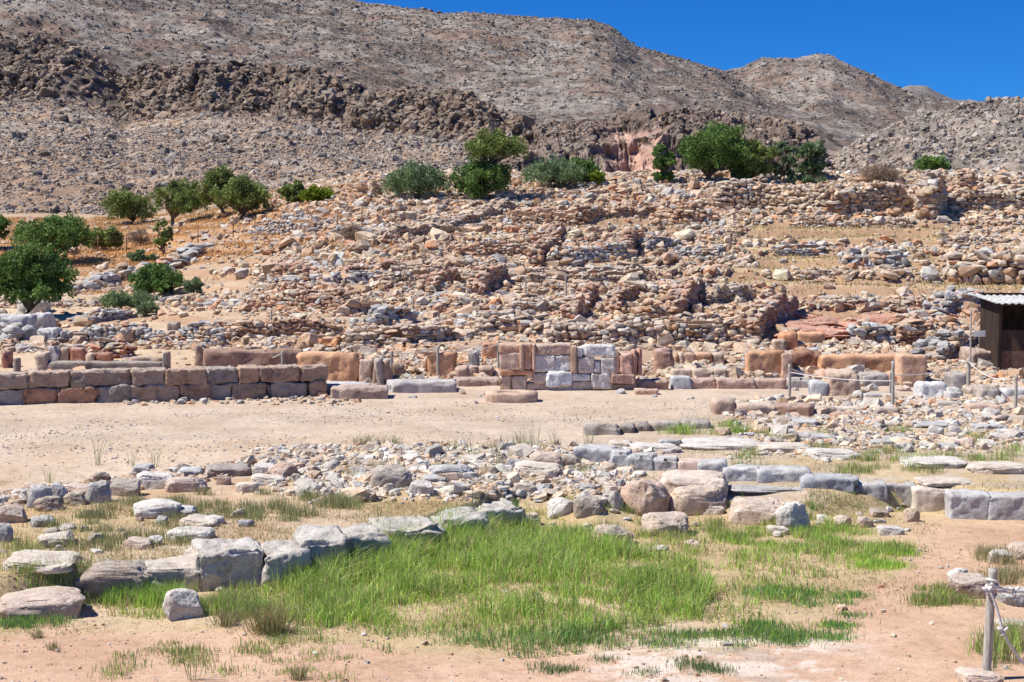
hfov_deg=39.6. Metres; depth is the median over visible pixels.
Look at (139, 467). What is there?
stone
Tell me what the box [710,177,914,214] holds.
rubble wall
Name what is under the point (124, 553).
weed stalk
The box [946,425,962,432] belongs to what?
loose stone
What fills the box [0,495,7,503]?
loose stone
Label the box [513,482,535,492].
stone
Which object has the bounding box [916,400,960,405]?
stone slab
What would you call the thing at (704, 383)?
stone block
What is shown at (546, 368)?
stone facade
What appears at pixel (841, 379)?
rope
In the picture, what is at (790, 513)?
boulder
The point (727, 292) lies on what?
rubble wall
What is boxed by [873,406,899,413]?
post footing
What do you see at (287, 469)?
stone
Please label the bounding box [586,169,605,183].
bush
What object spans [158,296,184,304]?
rubble wall
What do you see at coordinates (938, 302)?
rubble wall
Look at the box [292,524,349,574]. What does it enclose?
boulder
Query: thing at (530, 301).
rubble wall
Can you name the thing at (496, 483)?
loose stone
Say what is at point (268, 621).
rush clump
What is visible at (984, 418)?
loose stone
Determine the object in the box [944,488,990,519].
kerb slab
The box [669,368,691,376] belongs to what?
stone block
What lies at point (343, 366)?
plastered wall
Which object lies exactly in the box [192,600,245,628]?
grass clump
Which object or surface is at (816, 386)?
stone block
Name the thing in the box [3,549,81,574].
stone
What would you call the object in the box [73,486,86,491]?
loose stone
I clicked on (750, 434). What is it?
stone slab
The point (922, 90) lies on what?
mountain
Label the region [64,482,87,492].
stone
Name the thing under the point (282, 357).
wooden post
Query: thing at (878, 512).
stone
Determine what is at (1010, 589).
knotted rope
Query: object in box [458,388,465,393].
loose stone
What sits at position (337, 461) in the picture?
loose stone
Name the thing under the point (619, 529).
boulder
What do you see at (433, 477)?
stone
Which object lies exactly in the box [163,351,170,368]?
stone block
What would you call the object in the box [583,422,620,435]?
stone block
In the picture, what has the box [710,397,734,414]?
stone block
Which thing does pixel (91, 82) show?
hill
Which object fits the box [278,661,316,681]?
grass clump
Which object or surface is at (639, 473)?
loose stone
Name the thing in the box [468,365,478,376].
stone block
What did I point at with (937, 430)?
loose stone
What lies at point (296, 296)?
rubble wall
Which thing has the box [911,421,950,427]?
stone slab
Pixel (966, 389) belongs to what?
loose stone
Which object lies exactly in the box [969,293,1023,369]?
shed
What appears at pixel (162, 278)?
bush
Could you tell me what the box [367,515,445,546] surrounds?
stone slab
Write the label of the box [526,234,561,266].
rubble wall
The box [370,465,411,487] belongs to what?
boulder
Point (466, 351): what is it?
rope
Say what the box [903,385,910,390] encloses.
loose stone
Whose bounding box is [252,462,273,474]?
stone
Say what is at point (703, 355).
stone block
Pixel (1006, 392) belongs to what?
stone block
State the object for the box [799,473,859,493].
kerb slab
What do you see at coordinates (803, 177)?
bush
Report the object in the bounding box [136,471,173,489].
stone
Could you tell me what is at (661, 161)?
tree
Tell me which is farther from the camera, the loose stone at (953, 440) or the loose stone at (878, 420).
the loose stone at (878, 420)
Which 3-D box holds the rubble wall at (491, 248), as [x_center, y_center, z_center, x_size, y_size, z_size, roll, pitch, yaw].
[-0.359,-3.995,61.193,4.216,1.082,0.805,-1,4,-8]
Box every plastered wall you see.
[203,347,302,367]
[296,351,363,380]
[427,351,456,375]
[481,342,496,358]
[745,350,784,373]
[791,348,821,366]
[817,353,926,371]
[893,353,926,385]
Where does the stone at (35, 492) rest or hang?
on the ground at (926, 646)
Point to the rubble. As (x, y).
(628, 182)
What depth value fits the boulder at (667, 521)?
19.22 m
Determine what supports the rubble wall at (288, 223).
on the ground at (926, 646)
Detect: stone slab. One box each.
[110,478,140,496]
[203,463,250,477]
[326,381,370,393]
[330,384,387,398]
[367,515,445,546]
[386,378,456,392]
[430,506,488,534]
[453,376,499,386]
[475,498,525,526]
[513,460,561,477]
[609,439,631,446]
[629,442,681,453]
[634,388,657,394]
[658,438,681,445]
[680,437,762,449]
[729,484,803,493]
[743,432,754,436]
[755,442,812,452]
[772,417,818,425]
[798,432,837,439]
[805,447,860,459]
[816,406,871,411]
[863,392,881,396]
[870,438,893,443]
[899,455,967,467]
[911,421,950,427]
[914,476,976,486]
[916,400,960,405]
[923,442,958,448]
[964,402,1001,408]
[965,461,1023,473]
[969,423,1007,428]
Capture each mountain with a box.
[0,0,855,156]
[725,54,959,137]
[901,85,983,102]
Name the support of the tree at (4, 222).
on the ground at (926, 646)
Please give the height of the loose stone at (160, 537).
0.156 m
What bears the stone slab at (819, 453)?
on the ground at (926, 646)
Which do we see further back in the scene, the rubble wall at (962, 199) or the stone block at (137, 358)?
the rubble wall at (962, 199)
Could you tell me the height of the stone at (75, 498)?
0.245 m
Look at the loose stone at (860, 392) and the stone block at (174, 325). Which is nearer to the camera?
the loose stone at (860, 392)
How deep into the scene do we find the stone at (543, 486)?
21.11 m
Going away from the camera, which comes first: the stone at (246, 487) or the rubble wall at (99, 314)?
the stone at (246, 487)
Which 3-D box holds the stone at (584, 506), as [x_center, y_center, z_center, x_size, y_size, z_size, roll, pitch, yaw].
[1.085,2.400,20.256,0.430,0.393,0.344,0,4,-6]
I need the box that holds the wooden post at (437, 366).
[436,347,438,375]
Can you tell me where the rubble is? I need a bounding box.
[0,167,1023,378]
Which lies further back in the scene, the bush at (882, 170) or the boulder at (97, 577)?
the bush at (882, 170)
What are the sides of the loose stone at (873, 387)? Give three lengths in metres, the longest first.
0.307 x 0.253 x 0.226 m
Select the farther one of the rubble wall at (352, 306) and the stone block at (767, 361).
the rubble wall at (352, 306)
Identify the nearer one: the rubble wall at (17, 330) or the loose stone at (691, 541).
the loose stone at (691, 541)
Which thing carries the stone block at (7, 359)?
on the ground at (926, 646)
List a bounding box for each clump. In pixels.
[27,627,45,638]
[42,640,62,650]
[102,581,154,603]
[118,577,167,596]
[173,644,207,680]
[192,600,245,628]
[221,589,333,637]
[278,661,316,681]
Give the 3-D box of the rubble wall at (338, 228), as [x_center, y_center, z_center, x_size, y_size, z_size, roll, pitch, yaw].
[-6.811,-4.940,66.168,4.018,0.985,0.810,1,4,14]
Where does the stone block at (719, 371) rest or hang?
on the ground at (926, 646)
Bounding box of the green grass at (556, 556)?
[0,418,998,678]
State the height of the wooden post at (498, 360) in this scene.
0.859 m
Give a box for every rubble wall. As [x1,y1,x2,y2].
[0,322,36,340]
[52,322,177,342]
[66,307,140,322]
[68,262,148,290]
[86,337,137,358]
[156,242,215,270]
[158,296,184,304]
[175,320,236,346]
[179,298,223,309]
[231,316,344,337]
[247,212,330,234]
[250,282,350,310]
[269,259,318,276]
[271,272,322,282]
[309,253,344,267]
[321,270,382,283]
[325,225,384,239]
[332,299,381,316]
[336,321,464,350]
[342,260,411,272]
[361,304,421,325]
[370,197,518,245]
[380,264,443,282]
[417,266,463,294]
[454,236,538,256]
[466,263,510,294]
[474,308,559,337]
[502,294,562,312]
[511,200,657,225]
[511,263,654,283]
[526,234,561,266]
[528,221,565,239]
[544,311,743,344]
[545,242,637,263]
[559,283,598,318]
[604,283,640,313]
[612,227,645,259]
[630,298,670,318]
[636,234,689,251]
[648,201,718,225]
[659,276,717,315]
[673,245,725,256]
[698,281,753,304]
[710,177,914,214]
[711,313,738,331]
[737,292,798,341]
[770,240,825,256]
[790,214,913,228]
[794,266,843,280]
[816,294,924,310]
[837,247,908,268]
[846,318,897,342]
[887,313,960,344]
[910,325,978,362]
[912,169,948,219]
[922,287,984,315]
[940,242,1023,284]
[945,186,1023,210]
[946,235,1022,247]
[955,168,979,189]
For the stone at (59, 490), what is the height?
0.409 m
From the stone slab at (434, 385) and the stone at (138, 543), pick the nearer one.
the stone at (138, 543)
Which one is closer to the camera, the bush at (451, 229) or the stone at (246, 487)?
the stone at (246, 487)
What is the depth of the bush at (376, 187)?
78.78 m
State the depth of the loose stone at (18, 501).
19.44 m
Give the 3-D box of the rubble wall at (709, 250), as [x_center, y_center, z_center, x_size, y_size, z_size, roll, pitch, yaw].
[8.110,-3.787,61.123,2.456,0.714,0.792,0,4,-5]
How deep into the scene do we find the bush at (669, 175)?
84.56 m
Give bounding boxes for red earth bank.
[774,310,959,339]
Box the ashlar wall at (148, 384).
[0,363,327,404]
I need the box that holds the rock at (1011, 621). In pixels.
[994,617,1023,633]
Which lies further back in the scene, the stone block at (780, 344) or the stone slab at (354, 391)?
the stone block at (780, 344)
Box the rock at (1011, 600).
[996,586,1023,606]
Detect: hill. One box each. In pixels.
[0,34,530,214]
[506,108,829,172]
[833,98,1023,171]
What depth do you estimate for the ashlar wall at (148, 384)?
31.39 m
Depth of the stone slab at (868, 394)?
32.24 m
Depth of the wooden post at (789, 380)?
31.88 m
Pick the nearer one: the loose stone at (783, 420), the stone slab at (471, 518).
the stone slab at (471, 518)
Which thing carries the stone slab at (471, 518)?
on the ground at (926, 646)
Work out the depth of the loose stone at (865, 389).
33.27 m
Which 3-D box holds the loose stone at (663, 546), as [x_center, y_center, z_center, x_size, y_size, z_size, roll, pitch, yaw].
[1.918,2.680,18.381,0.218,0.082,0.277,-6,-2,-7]
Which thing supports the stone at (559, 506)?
on the ground at (926, 646)
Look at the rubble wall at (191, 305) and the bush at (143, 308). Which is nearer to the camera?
the bush at (143, 308)
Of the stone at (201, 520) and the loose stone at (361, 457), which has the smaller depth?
the stone at (201, 520)
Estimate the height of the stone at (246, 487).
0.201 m
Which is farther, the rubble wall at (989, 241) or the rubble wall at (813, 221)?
the rubble wall at (813, 221)
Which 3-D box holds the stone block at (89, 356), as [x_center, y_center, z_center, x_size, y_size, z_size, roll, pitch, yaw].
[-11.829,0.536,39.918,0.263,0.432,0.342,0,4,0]
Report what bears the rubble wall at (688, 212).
on the ground at (926, 646)
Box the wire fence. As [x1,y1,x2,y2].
[1,209,395,256]
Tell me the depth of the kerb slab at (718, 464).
21.74 m
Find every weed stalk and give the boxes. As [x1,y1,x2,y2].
[41,465,58,482]
[90,440,107,464]
[98,534,155,565]
[124,444,142,465]
[150,450,160,466]
[372,489,398,520]
[456,470,487,509]
[459,430,476,454]
[488,434,519,464]
[508,423,536,445]
[521,422,540,445]
[548,426,560,445]
[581,430,593,442]
[584,497,628,530]
[972,629,1006,669]
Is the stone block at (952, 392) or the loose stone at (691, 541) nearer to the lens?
the loose stone at (691, 541)
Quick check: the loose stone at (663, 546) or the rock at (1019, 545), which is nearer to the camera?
the rock at (1019, 545)
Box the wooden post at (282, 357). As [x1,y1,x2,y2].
[281,351,283,363]
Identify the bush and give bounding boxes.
[99,288,161,307]
[126,249,159,261]
[127,228,150,244]
[128,262,187,294]
[135,300,159,315]
[182,276,202,293]
[276,179,307,202]
[298,183,333,201]
[340,223,361,238]
[368,181,387,194]
[378,158,451,196]
[439,223,467,234]
[520,152,588,186]
[566,156,602,181]
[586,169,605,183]
[652,170,674,180]
[785,173,826,183]
[854,163,905,181]
[913,153,950,169]
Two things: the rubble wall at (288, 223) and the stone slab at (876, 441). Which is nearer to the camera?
the stone slab at (876, 441)
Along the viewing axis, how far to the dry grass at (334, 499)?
18.78 m
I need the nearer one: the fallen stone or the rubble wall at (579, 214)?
the fallen stone
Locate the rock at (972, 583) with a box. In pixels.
[947,572,996,598]
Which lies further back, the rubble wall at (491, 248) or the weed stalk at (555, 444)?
the rubble wall at (491, 248)
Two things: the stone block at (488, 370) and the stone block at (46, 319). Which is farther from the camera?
the stone block at (46, 319)
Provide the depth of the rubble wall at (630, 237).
61.05 m
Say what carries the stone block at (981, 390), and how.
on the ground at (926, 646)
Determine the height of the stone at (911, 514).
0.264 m
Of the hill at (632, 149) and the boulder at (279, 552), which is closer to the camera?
the boulder at (279, 552)
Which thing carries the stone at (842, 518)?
on the ground at (926, 646)
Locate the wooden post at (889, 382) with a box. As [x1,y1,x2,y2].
[889,372,890,392]
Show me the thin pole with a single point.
(970, 335)
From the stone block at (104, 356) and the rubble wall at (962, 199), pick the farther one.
the rubble wall at (962, 199)
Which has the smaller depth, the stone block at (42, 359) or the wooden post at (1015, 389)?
the wooden post at (1015, 389)
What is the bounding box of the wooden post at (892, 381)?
[891,361,894,405]
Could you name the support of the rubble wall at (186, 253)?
on the ground at (926, 646)
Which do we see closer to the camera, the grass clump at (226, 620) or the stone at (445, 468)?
the grass clump at (226, 620)
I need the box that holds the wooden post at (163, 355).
[162,353,164,366]
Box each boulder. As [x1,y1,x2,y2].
[0,586,85,619]
[74,558,167,600]
[145,545,202,591]
[190,536,263,591]
[260,539,311,586]
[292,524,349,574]
[340,523,391,559]
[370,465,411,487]
[591,524,633,543]
[620,479,669,514]
[641,511,688,535]
[660,469,728,496]
[668,484,726,515]
[728,496,781,524]
[775,501,809,530]
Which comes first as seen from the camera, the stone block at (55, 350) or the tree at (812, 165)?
the stone block at (55, 350)
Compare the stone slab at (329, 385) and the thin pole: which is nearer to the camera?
the stone slab at (329, 385)
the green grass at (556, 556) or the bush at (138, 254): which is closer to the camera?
the green grass at (556, 556)
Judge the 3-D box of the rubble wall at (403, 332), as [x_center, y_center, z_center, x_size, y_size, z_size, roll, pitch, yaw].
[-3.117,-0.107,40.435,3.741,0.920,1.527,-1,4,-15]
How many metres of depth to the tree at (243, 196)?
79.84 m
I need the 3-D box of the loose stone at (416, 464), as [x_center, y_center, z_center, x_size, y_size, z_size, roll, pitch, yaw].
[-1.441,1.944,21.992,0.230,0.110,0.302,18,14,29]
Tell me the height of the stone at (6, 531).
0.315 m
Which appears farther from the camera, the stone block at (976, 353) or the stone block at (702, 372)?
the stone block at (976, 353)
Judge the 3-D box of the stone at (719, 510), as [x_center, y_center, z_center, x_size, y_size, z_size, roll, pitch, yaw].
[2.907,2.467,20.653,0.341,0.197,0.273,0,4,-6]
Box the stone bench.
[47,360,165,369]
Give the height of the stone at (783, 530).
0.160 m
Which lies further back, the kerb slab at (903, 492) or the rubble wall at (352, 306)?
the rubble wall at (352, 306)
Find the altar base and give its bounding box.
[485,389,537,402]
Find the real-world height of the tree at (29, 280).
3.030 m
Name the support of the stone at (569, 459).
on the ground at (926, 646)
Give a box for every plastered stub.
[778,331,797,349]
[797,331,824,342]
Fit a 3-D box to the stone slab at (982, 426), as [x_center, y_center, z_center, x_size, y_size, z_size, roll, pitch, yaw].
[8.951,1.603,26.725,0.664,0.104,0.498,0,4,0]
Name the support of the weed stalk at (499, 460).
on the ground at (926, 646)
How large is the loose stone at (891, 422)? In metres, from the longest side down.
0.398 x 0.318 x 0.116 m
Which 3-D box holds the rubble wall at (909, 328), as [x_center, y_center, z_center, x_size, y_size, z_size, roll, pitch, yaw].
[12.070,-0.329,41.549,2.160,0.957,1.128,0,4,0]
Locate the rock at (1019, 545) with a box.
[1006,541,1023,559]
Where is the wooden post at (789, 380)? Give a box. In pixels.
[788,364,790,396]
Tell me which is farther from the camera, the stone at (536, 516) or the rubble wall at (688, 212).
the rubble wall at (688, 212)
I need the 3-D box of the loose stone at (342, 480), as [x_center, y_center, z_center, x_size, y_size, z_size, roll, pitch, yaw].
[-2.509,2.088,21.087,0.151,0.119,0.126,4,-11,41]
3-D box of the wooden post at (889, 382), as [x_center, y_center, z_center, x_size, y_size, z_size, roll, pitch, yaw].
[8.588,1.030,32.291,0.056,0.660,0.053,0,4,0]
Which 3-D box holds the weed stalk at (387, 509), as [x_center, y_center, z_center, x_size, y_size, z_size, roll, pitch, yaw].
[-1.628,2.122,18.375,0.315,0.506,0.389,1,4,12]
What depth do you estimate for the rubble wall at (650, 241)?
61.64 m
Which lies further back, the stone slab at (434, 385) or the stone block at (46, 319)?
the stone block at (46, 319)
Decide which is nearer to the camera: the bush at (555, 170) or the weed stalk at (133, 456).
the weed stalk at (133, 456)
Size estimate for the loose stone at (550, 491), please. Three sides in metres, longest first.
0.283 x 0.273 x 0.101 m
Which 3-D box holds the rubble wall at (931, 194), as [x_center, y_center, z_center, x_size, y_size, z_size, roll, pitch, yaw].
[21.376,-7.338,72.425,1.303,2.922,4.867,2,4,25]
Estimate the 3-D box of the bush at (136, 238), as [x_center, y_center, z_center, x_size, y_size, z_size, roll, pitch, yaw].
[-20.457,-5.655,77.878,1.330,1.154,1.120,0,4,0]
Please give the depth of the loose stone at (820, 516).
20.16 m
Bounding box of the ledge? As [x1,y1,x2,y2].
[674,364,744,367]
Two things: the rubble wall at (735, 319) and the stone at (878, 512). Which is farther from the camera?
the rubble wall at (735, 319)
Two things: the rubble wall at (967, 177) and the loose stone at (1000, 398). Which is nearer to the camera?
the loose stone at (1000, 398)
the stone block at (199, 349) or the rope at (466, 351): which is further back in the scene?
the stone block at (199, 349)
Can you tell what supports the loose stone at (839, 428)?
on the ground at (926, 646)
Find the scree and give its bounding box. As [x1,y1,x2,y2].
[0,0,1023,215]
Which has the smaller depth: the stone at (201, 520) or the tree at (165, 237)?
the stone at (201, 520)
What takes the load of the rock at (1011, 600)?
on the ground at (926, 646)
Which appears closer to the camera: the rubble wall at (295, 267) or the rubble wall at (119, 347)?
the rubble wall at (119, 347)
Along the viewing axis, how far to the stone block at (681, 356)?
37.06 m
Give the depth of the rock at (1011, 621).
14.41 m
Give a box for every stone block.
[0,313,37,330]
[1,350,12,367]
[13,358,20,371]
[16,300,51,313]
[34,312,55,328]
[34,351,51,370]
[37,327,62,342]
[48,346,60,360]
[60,347,70,360]
[70,347,85,360]
[85,352,94,360]
[94,352,113,360]
[122,356,162,361]
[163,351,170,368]
[167,321,180,330]
[194,343,205,365]
[353,344,364,351]
[359,359,373,381]
[372,366,376,383]
[374,357,384,384]
[382,359,393,383]
[393,363,404,377]
[422,357,427,371]
[455,364,468,376]
[468,349,479,366]
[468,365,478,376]
[478,365,493,376]
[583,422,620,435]
[620,422,634,432]
[634,420,651,430]
[650,420,680,430]
[652,348,674,372]
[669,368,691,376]
[670,375,690,388]
[673,352,678,362]
[678,352,684,363]
[679,418,710,428]
[684,352,695,362]
[691,377,716,388]
[692,368,713,376]
[694,352,712,363]
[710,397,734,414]
[712,352,723,362]
[714,368,726,376]
[714,377,756,388]
[735,401,774,414]
[754,378,786,388]
[771,339,786,349]
[771,402,814,416]
[781,350,792,377]
[786,377,811,387]
[807,379,828,395]
[823,368,860,395]
[830,411,852,416]
[857,371,887,386]
[913,381,946,396]
[944,370,966,388]
[944,387,962,397]
[959,346,990,364]
[972,384,999,398]
[999,387,1023,397]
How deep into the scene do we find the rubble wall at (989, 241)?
63.41 m
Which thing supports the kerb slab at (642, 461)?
on the ground at (926, 646)
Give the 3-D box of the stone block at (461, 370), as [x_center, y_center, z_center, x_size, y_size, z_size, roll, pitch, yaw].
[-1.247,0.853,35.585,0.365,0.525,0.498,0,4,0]
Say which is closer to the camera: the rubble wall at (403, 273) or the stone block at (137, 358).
the stone block at (137, 358)
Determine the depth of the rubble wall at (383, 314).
43.72 m
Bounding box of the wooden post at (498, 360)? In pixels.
[497,341,499,368]
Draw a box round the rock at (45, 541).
[37,530,74,547]
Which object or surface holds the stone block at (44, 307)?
on the ground at (926, 646)
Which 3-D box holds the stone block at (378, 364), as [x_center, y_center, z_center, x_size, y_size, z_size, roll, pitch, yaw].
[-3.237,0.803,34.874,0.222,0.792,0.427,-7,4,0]
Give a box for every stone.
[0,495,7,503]
[0,504,27,522]
[0,523,12,542]
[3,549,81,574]
[8,499,27,503]
[11,488,28,494]
[19,494,27,498]
[24,481,38,488]
[26,483,52,507]
[31,515,54,526]
[33,496,62,511]
[43,527,59,533]
[51,484,67,503]
[59,523,75,529]
[63,492,85,505]
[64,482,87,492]
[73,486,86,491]
[86,481,110,502]
[88,532,103,543]
[90,548,102,553]
[92,471,110,479]
[124,536,152,549]
[132,463,154,472]
[133,498,181,518]
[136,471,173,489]
[148,535,163,545]
[156,515,167,523]
[162,588,204,620]
[165,477,207,492]
[165,526,215,541]
[168,467,177,472]
[176,505,196,516]
[178,513,224,526]
[179,466,203,475]
[199,398,207,401]
[205,514,224,522]
[215,475,230,484]
[229,509,244,517]
[235,481,258,492]
[238,519,254,526]
[250,473,284,483]
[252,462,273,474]
[271,462,297,477]
[274,478,281,482]
[292,463,303,466]
[307,464,320,470]
[324,461,336,468]
[330,459,339,465]
[338,478,347,482]
[357,454,367,459]
[365,492,376,501]
[383,483,393,491]
[409,481,433,495]
[410,462,427,467]
[412,442,422,445]
[422,474,446,481]
[428,464,472,473]
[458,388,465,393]
[493,436,502,444]
[494,481,503,485]
[497,486,508,490]
[505,493,513,500]
[506,458,521,466]
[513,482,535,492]
[515,489,525,496]
[526,513,540,525]
[529,451,563,464]
[533,490,543,495]
[536,483,551,490]
[543,488,558,494]
[546,497,572,519]
[561,455,579,465]
[567,441,577,446]
[573,495,603,518]
[579,484,594,489]
[580,490,590,495]
[603,463,615,469]
[608,490,623,509]
[616,389,626,393]
[616,479,624,485]
[632,471,645,476]
[635,378,668,389]
[652,545,668,550]
[684,539,693,545]
[691,541,699,547]
[703,506,724,514]
[766,525,789,534]
[773,531,781,536]
[776,416,791,424]
[817,514,826,521]
[833,515,851,525]
[834,426,846,432]
[847,394,859,398]
[852,390,863,398]
[856,516,873,527]
[861,387,869,391]
[867,384,877,390]
[868,508,889,516]
[869,418,884,426]
[873,519,885,522]
[877,525,904,535]
[884,420,901,425]
[886,506,892,511]
[890,433,908,437]
[896,387,906,390]
[902,508,919,521]
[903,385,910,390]
[927,425,943,434]
[943,433,954,436]
[945,438,959,444]
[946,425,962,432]
[947,567,967,580]
[954,667,1004,681]
[959,437,973,447]
[962,384,971,393]
[975,442,989,449]
[977,439,996,445]
[978,416,987,421]
[987,549,1011,562]
[988,432,1001,437]
[993,413,1008,421]
[995,395,1006,402]
[1017,395,1023,402]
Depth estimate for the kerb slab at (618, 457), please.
22.24 m
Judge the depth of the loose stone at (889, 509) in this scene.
20.93 m
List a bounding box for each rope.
[439,344,496,351]
[791,372,890,380]
[895,361,967,374]
[969,362,1013,379]
[982,578,1023,664]
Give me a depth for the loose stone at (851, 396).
31.69 m
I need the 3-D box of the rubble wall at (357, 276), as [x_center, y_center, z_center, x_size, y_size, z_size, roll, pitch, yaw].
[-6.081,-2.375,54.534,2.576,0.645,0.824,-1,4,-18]
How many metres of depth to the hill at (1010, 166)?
184.34 m
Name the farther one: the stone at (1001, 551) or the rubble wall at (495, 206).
the rubble wall at (495, 206)
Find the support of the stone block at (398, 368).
on the ground at (926, 646)
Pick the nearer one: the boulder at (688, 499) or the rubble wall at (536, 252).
the boulder at (688, 499)
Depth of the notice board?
36.98 m
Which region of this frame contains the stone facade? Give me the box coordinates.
[499,343,641,389]
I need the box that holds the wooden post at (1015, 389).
[1014,374,1017,407]
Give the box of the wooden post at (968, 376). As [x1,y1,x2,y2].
[966,358,969,384]
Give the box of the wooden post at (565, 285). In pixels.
[565,276,566,295]
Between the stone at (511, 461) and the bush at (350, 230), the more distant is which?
the bush at (350, 230)
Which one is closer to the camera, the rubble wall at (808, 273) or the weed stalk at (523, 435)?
the weed stalk at (523, 435)
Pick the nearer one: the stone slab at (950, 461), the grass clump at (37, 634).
the grass clump at (37, 634)
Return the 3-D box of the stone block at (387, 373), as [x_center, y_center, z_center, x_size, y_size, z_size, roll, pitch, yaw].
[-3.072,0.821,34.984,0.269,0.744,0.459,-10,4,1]
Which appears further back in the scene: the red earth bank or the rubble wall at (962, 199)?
the rubble wall at (962, 199)
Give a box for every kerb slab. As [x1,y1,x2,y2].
[573,444,616,462]
[610,448,631,466]
[626,452,656,470]
[653,454,677,470]
[678,458,703,469]
[697,458,726,471]
[723,464,761,481]
[756,465,810,482]
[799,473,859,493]
[858,479,887,500]
[886,481,916,506]
[911,485,948,511]
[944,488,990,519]
[987,491,1023,519]
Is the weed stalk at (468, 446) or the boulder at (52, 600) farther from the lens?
the weed stalk at (468, 446)
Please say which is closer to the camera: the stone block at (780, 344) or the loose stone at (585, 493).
the loose stone at (585, 493)
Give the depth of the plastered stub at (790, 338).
40.29 m
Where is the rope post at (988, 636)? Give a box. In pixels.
[982,568,997,670]
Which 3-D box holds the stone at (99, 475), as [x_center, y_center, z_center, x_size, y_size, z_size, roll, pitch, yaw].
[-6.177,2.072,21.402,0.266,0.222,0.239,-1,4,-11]
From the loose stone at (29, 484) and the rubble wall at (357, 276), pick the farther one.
the rubble wall at (357, 276)
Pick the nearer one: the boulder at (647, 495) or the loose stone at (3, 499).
the loose stone at (3, 499)
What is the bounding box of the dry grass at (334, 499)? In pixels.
[0,173,1023,681]
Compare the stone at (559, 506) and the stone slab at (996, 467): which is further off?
the stone slab at (996, 467)
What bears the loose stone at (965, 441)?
on the ground at (926, 646)
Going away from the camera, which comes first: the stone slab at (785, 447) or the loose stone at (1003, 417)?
the stone slab at (785, 447)
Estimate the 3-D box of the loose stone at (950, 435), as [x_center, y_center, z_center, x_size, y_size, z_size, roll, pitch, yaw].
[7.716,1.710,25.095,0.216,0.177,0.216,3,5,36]
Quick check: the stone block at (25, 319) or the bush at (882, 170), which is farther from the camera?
the bush at (882, 170)
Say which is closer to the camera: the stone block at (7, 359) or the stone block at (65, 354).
the stone block at (7, 359)
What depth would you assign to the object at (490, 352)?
37.44 m
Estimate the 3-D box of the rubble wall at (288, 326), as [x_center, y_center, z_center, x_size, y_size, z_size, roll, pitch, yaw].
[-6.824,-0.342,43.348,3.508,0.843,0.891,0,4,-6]
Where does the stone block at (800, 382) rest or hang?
on the ground at (926, 646)
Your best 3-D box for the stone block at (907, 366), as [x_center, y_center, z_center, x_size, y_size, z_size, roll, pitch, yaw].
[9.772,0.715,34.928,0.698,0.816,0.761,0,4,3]
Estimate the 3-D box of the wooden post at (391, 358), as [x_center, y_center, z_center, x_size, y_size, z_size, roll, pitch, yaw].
[-3.008,0.608,35.577,0.074,0.741,0.074,-4,5,-45]
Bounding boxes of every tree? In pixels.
[0,214,12,239]
[0,238,79,313]
[9,212,96,254]
[87,225,124,250]
[98,185,160,223]
[146,176,210,225]
[152,219,173,253]
[196,163,241,212]
[207,172,272,219]
[449,158,511,198]
[461,127,529,198]
[651,143,676,174]
[675,120,754,180]
[727,137,777,178]
[773,140,800,181]
[794,140,826,176]
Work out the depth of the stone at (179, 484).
20.45 m
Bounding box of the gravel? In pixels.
[0,356,1023,681]
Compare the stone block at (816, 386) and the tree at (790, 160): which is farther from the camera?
the tree at (790, 160)
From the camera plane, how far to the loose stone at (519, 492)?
20.91 m
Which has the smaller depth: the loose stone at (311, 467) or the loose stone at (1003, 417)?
the loose stone at (311, 467)
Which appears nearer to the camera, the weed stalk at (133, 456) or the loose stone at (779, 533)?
the loose stone at (779, 533)
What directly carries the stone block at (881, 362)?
on the ground at (926, 646)
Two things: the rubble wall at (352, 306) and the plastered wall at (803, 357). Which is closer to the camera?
the plastered wall at (803, 357)
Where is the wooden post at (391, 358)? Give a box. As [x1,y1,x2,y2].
[390,350,392,371]
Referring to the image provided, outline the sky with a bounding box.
[356,0,1023,100]
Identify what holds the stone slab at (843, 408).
on the ground at (926, 646)
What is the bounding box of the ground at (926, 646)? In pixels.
[0,176,1023,681]
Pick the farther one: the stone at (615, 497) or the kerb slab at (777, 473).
the kerb slab at (777, 473)
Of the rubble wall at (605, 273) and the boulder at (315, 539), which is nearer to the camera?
the boulder at (315, 539)
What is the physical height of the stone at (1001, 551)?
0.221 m
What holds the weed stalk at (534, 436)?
on the ground at (926, 646)
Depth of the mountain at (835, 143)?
646.86 m
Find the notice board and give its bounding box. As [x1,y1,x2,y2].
[974,331,984,349]
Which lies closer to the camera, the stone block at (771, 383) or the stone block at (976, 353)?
the stone block at (771, 383)
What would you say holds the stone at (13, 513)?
on the ground at (926, 646)
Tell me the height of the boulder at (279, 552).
0.638 m
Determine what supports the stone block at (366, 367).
on the ground at (926, 646)
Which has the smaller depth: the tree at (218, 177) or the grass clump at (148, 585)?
the grass clump at (148, 585)
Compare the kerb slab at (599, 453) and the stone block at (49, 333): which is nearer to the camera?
the kerb slab at (599, 453)
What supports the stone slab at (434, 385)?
on the ground at (926, 646)
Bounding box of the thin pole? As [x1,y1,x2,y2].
[969,307,971,365]
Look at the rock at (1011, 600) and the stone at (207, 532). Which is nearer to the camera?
the rock at (1011, 600)
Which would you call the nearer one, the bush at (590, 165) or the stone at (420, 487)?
the stone at (420, 487)
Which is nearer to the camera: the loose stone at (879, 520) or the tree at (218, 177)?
the loose stone at (879, 520)
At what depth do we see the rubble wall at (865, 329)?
41.09 m

